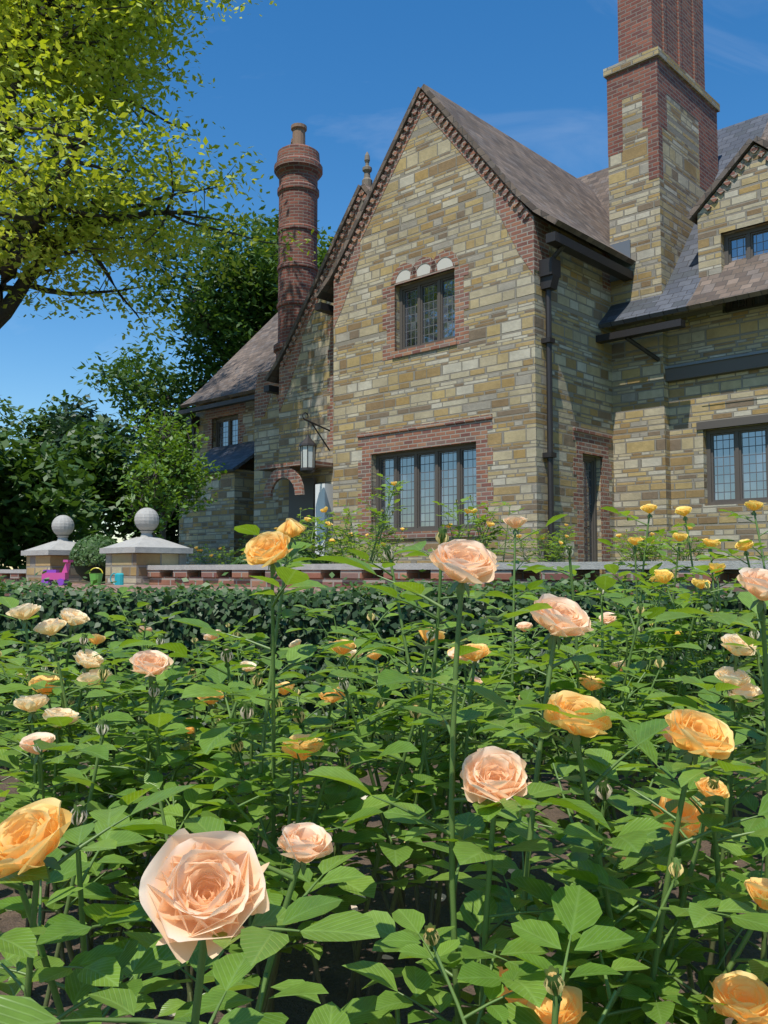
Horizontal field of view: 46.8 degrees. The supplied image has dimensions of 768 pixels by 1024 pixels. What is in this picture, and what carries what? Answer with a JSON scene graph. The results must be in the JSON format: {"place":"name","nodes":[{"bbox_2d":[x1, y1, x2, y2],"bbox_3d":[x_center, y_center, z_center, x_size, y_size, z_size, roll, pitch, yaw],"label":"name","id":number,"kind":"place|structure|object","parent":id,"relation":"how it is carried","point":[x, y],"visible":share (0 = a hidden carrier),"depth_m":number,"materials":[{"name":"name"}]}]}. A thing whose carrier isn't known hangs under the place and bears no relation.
{"place":"outdoors","nodes":[
{"label":"outdoors","id":0,"kind":"place"},
{"bbox_2d":[0,396,23,450],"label":"leaves","id":1,"kind":"object","parent":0,"point":[7,410],"depth_m":62.46,"materials":[{"name":"green plant"}]},
{"bbox_2d":[0,389,110,540],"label":"leaves","id":2,"kind":"object","parent":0,"point":[43,424],"depth_m":58.03,"materials":[{"name":"green plant"}]},
{"bbox_2d":[40,389,142,539],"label":"leaves","id":3,"kind":"object","parent":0,"point":[62,429],"depth_m":50.31,"materials":[{"name":"green plant"}]},
{"bbox_2d":[36,414,153,540],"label":"leaves","id":4,"kind":"object","parent":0,"point":[107,472],"depth_m":43.20,"materials":[{"name":"green plant"}]},
{"bbox_2d":[114,406,189,538],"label":"leaves","id":5,"kind":"object","parent":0,"point":[157,442],"depth_m":55.71,"materials":[{"name":"green plant"}]},
{"bbox_2d":[0,0,333,342],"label":"tree","id":6,"kind":"object","parent":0,"point":[124,39],"depth_m":16.25,"materials":[{"name":"green plant"}]},
{"bbox_2d":[70,203,334,499],"bbox_3d":[-5.497,-6.020,41.240,16.915,19.555,12.855,1,-4,-15],"label":"tree","id":7,"kind":"object","parent":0,"point":[258,298],"depth_m":38.54,"materials":[{"name":"green plant"}]},
{"bbox_2d":[4,582,503,595],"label":"terrace","id":8,"kind":"structure","parent":0,"point":[141,586],"depth_m":8.04,"materials":[{"name":"grey stone"}]},
{"bbox_2d":[42,560,73,579],"bbox_3d":[-3.383,0.598,9.181,0.276,0.204,0.168,0,-4,0],"label":"toy ride-on","id":9,"kind":"object","parent":8,"relation":"on","point":[64,574],"visible":0.95,"depth_m":9.12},
{"bbox_2d":[41,570,68,585],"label":"toy wheels","id":10,"kind":"object","parent":9,"relation":"attached to","point":[60,583],"visible":0.57,"depth_m":9.13,"materials":[{"name":"purple plastic"}]},
{"bbox_2d":[69,534,117,581],"bbox_3d":[-3.325,0.541,10.287,0.637,0.574,0.641,0,-4,0],"label":"box ball","id":11,"kind":"object","parent":8,"relation":"on","point":[90,546],"depth_m":10.05,"materials":[{"name":"green plant"}]},
{"bbox_2d":[89,573,102,584],"bbox_3d":[-3.043,0.710,9.374,0.147,0.126,0.143,0,-4,0],"label":"bucket","id":12,"kind":"object","parent":8,"relation":"on","point":[95,576],"visible":0.75,"depth_m":9.32,"materials":[{"name":"green plastic"}]},
{"bbox_2d":[110,573,123,584],"bbox_3d":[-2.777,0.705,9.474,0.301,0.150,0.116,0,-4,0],"label":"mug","id":13,"kind":"object","parent":8,"relation":"on","point":[119,578],"visible":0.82,"depth_m":9.42,"materials":[{"name":"teal ceramic"}]},
{"bbox_2d":[230,549,328,564],"bbox_3d":[-1.115,0.663,9.554,1.161,0.605,1.162,0,-4,0],"label":"box mound","id":14,"kind":"object","parent":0,"point":[298,554],"depth_m":9.28,"materials":[{"name":"green plant"}]},
{"bbox_2d":[0,569,767,597],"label":"garden wall","id":15,"kind":"structure","parent":0,"point":[170,577],"depth_m":7.25,"materials":[{"name":"brown brick"}]},
{"bbox_2d":[0,0,767,568],"label":"sky","id":16,"kind":"structure","parent":0,"point":[349,71],"materials":[{"name":"blue"}]},
{"bbox_2d":[22,753,748,761],"bbox_3d":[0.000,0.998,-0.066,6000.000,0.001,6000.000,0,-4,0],"label":"ground","id":17,"kind":"structure","parent":0,"point":[325,758],"depth_m":4.74,"materials":[{"name":"green plant"}]},
{"bbox_2d":[0,569,767,752],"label":"hedge","id":18,"kind":"object","parent":17,"relation":"on","point":[310,707],"depth_m":4.93,"materials":[{"name":"green plant"}]},
{"bbox_2d":[0,586,767,754],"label":"hedge leaves","id":19,"kind":"object","parent":18,"relation":"on","point":[317,600],"visible":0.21,"depth_m":4.89,"materials":[{"name":"green plant"}]},
{"bbox_2d":[0,762,767,1023],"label":"soil bed","id":20,"kind":"object","parent":17,"relation":"on","point":[335,975],"depth_m":2.40,"materials":[{"name":"brown soil"}]},
{"bbox_2d":[0,473,767,1023],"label":"rose","id":21,"kind":"object","parent":20,"relation":"on","point":[576,907],"depth_m":1.70,"materials":[{"name":"green plant"}]},
{"bbox_2d":[0,481,767,1023],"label":"rose flowers","id":22,"kind":"object","parent":20,"relation":"on","point":[194,887],"visible":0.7,"depth_m":1.25,"materials":[{"name":"orange plant"}]},
{"bbox_2d":[0,486,767,1023],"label":"rose sepals","id":23,"kind":"object","parent":22,"relation":"on","point":[568,738],"visible":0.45,"depth_m":1.90,"materials":[{"name":"green plant"}]},
{"bbox_3d":[-17.034,-0.644,31.697,3.857,7.526,3.294,0,-4,0],"label":"tree wood","id":24,"kind":"object","parent":17,"relation":"on","visible":0},
{"bbox_2d":[0,420,8,557],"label":"leaves","id":25,"kind":"object","parent":24,"relation":"on","point":[6,481],"visible":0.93,"depth_m":33.65,"materials":[{"name":"green plant"}]},
{"label":"upper lawn","id":26,"kind":"structure","parent":0,"visible":0},
{"bbox_2d":[0,423,117,568],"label":"leaves","id":27,"kind":"object","parent":26,"relation":"on","point":[23,520],"depth_m":34.67,"materials":[{"name":"green plant"}]},
{"bbox_2d":[26,553,186,584],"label":"piers","id":28,"kind":"structure","parent":26,"relation":"on","point":[131,567],"depth_m":9.61,"materials":[{"name":"stone"}]},
{"bbox_2d":[116,458,187,538],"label":"sapling leaves","id":29,"kind":"object","parent":26,"relation":"on","point":[152,503],"depth_m":10.55,"materials":[{"name":"green plant"}]},
{"bbox_2d":[113,424,190,543],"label":"leaves","id":30,"kind":"object","parent":26,"relation":"on","point":[171,536],"depth_m":47.74,"materials":[{"name":"green plant"}]},
{"bbox_2d":[121,401,227,539],"bbox_3d":[-3.246,-0.303,13.593,1.576,2.712,2.129,0,-4,0],"label":"sapling","id":31,"kind":"object","parent":26,"relation":"on","point":[187,472],"depth_m":13.25,"materials":[{"name":"green plant"}]},
{"bbox_2d":[179,469,253,564],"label":"wall","id":32,"kind":"structure","parent":26,"relation":"on","point":[213,525],"depth_m":22.61,"materials":[{"name":"stone"}]},
{"bbox_2d":[192,441,253,473],"bbox_3d":[-4.270,-1.410,23.493,2.700,0.988,1.419,-4,-5,43],"label":"awning roof","id":33,"kind":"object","parent":32,"relation":"on","point":[233,457],"visible":0.5,"depth_m":23.27,"materials":[{"name":"metal"}]},
{"bbox_2d":[195,392,254,470],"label":"wall","id":34,"kind":"structure","parent":26,"relation":"on","point":[248,421],"depth_m":24.12,"materials":[{"name":"stone"}]},
{"bbox_2d":[180,313,277,407],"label":"roof","id":35,"kind":"structure","parent":34,"relation":"on","point":[236,374],"depth_m":25.40,"materials":[{"name":"brown tile"}]},
{"bbox_2d":[254,394,278,536],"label":"wall","id":36,"kind":"structure","parent":26,"relation":"on","point":[266,444],"depth_m":20.33,"materials":[{"name":"stone"}]},
{"bbox_2d":[255,371,278,392],"bbox_3d":[-2.013,-3.000,20.844,1.350,0.450,1.500,-4,-5,43],"label":"breast cap","id":37,"kind":"object","parent":36,"relation":"on","point":[261,382],"visible":0.14,"depth_m":20.58,"materials":[{"name":"stone"}]},
{"bbox_2d":[273,144,322,358],"bbox_3d":[-2.046,-5.702,21.055,1.240,5.870,1.240,-4,-5,43],"label":"round chimney","id":38,"kind":"object","parent":37,"relation":"on","point":[298,170],"visible":0.65,"depth_m":20.72,"materials":[{"name":"brick"}]},
{"bbox_2d":[291,123,306,144],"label":"pots","id":39,"kind":"object","parent":38,"relation":"on","point":[298,130],"visible":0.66,"depth_m":20.98,"materials":[{"name":"brown ceramic"}]},
{"bbox_2d":[278,299,333,526],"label":"wall","id":40,"kind":"structure","parent":26,"relation":"on","point":[308,393],"depth_m":19.02,"materials":[{"name":"stone"}]},
{"bbox_2d":[315,483,332,563],"bbox_3d":[-1.119,0.394,18.002,0.280,1.900,0.500,-4,-5,43],"label":"sign","id":41,"kind":"object","parent":26,"relation":"on","point":[323,495],"visible":0.36,"depth_m":17.85,"materials":[{"name":"white paint"}]},
{"bbox_2d":[0,508,767,572],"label":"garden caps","id":42,"kind":"object","parent":26,"relation":"on","point":[146,520],"visible":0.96,"depth_m":9.29,"materials":[{"name":"grey stone"}]},
{"bbox_2d":[177,231,685,561],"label":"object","id":43,"kind":"object","parent":26,"relation":"on","point":[550,271],"visible":0.88,"depth_m":14.99,"materials":[{"name":"grey"}]},
{"bbox_2d":[301,446,314,467],"bbox_3d":[-1.489,-1.073,17.349,0.259,0.420,0.259,-1,-4,20],"label":"lantern glass","id":44,"kind":"object","parent":43,"relation":"on","point":[311,453],"visible":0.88,"depth_m":17.24,"materials":[{"name":"grey glass"}]},
{"bbox_2d":[333,102,614,578],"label":"wall","id":45,"kind":"structure","parent":26,"relation":"on","point":[438,196],"depth_m":15.70,"materials":[{"name":"stone"}]},
{"bbox_2d":[205,91,767,573],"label":"brick trim","id":46,"kind":"structure","parent":26,"relation":"on","point":[527,229],"depth_m":16.14,"materials":[{"name":"red brick"}]},
{"bbox_2d":[264,182,369,383],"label":"roof","id":47,"kind":"structure","parent":46,"relation":"on","point":[272,375],"depth_m":18.99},
{"bbox_2d":[359,152,371,210],"bbox_3d":[-0.359,-6.651,18.243,0.220,1.560,0.245,-4,-5,43],"label":"finial","id":48,"kind":"object","parent":46,"relation":"on","point":[367,170],"visible":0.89,"depth_m":18.21,"materials":[{"name":"brown"}]},
{"bbox_2d":[396,257,452,282],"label":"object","id":49,"kind":"object","parent":46,"relation":"on","point":[442,263],"visible":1,"depth_m":16.24,"materials":[{"name":"beige"}]},
{"bbox_2d":[314,84,635,302],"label":"roof","id":50,"kind":"structure","parent":46,"relation":"on","point":[538,184],"depth_m":16.75,"materials":[{"name":"tile"}]},
{"bbox_2d":[216,224,767,561],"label":"frames","id":51,"kind":"structure","parent":26,"relation":"on","point":[306,501],"depth_m":15.86,"materials":[{"name":"grey"}]},
{"bbox_2d":[219,231,767,561],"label":"glass panes","id":52,"kind":"object","parent":51,"relation":"in","point":[753,465],"visible":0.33,"depth_m":15.89,"materials":[{"name":"glass"}]},
{"bbox_2d":[664,350,767,368],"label":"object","id":53,"kind":"object","parent":51,"relation":"on","point":[720,358],"visible":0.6,"depth_m":15.07,"materials":[{"name":"grey"}]},
{"bbox_2d":[667,303,767,577],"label":"wall","id":54,"kind":"structure","parent":26,"relation":"on","point":[688,411],"depth_m":15.41,"materials":[{"name":"stone"}]},
{"bbox_2d":[577,167,608,215],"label":"roof","id":55,"kind":"structure","parent":54,"relation":"on","point":[598,182],"depth_m":20.69,"materials":[{"name":"brown tile"}]},
{"bbox_2d":[603,46,719,578],"bbox_3d":[5.478,-3.277,17.048,1.100,10.100,2.750,-4,-5,43],"label":"chimney","id":56,"kind":"object","parent":54,"relation":"attached to","point":[651,221],"visible":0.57,"depth_m":16.13,"materials":[{"name":"stone"}]},
{"bbox_2d":[608,239,630,281],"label":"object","id":57,"kind":"object","parent":56,"relation":"attached to","point":[623,247],"visible":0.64,"depth_m":16.32,"materials":[{"name":"grey"}]},
{"bbox_2d":[607,0,717,190],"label":"chimney brickwork","id":58,"kind":"object","parent":56,"relation":"attached to","point":[673,30],"visible":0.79,"depth_m":16.65,"materials":[{"name":"brick"}]},
{"bbox_2d":[598,113,767,328],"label":"roof","id":59,"kind":"structure","parent":54,"relation":"on","point":[675,296],"depth_m":16.03,"materials":[{"name":"stone"}]},
{"bbox_2d":[686,122,767,310],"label":"roof","id":60,"kind":"structure","parent":54,"relation":"on","point":[740,279],"depth_m":14.82,"materials":[{"name":"brown tile"}]},
{"bbox_2d":[697,144,767,405],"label":"wall","id":61,"kind":"structure","parent":54,"relation":"on","point":[741,201],"depth_m":15.10,"materials":[{"name":"stone"}]},
{"bbox_2d":[686,136,767,224],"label":"roof","id":62,"kind":"structure","parent":61,"relation":"on","point":[730,167],"depth_m":15.24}
]}

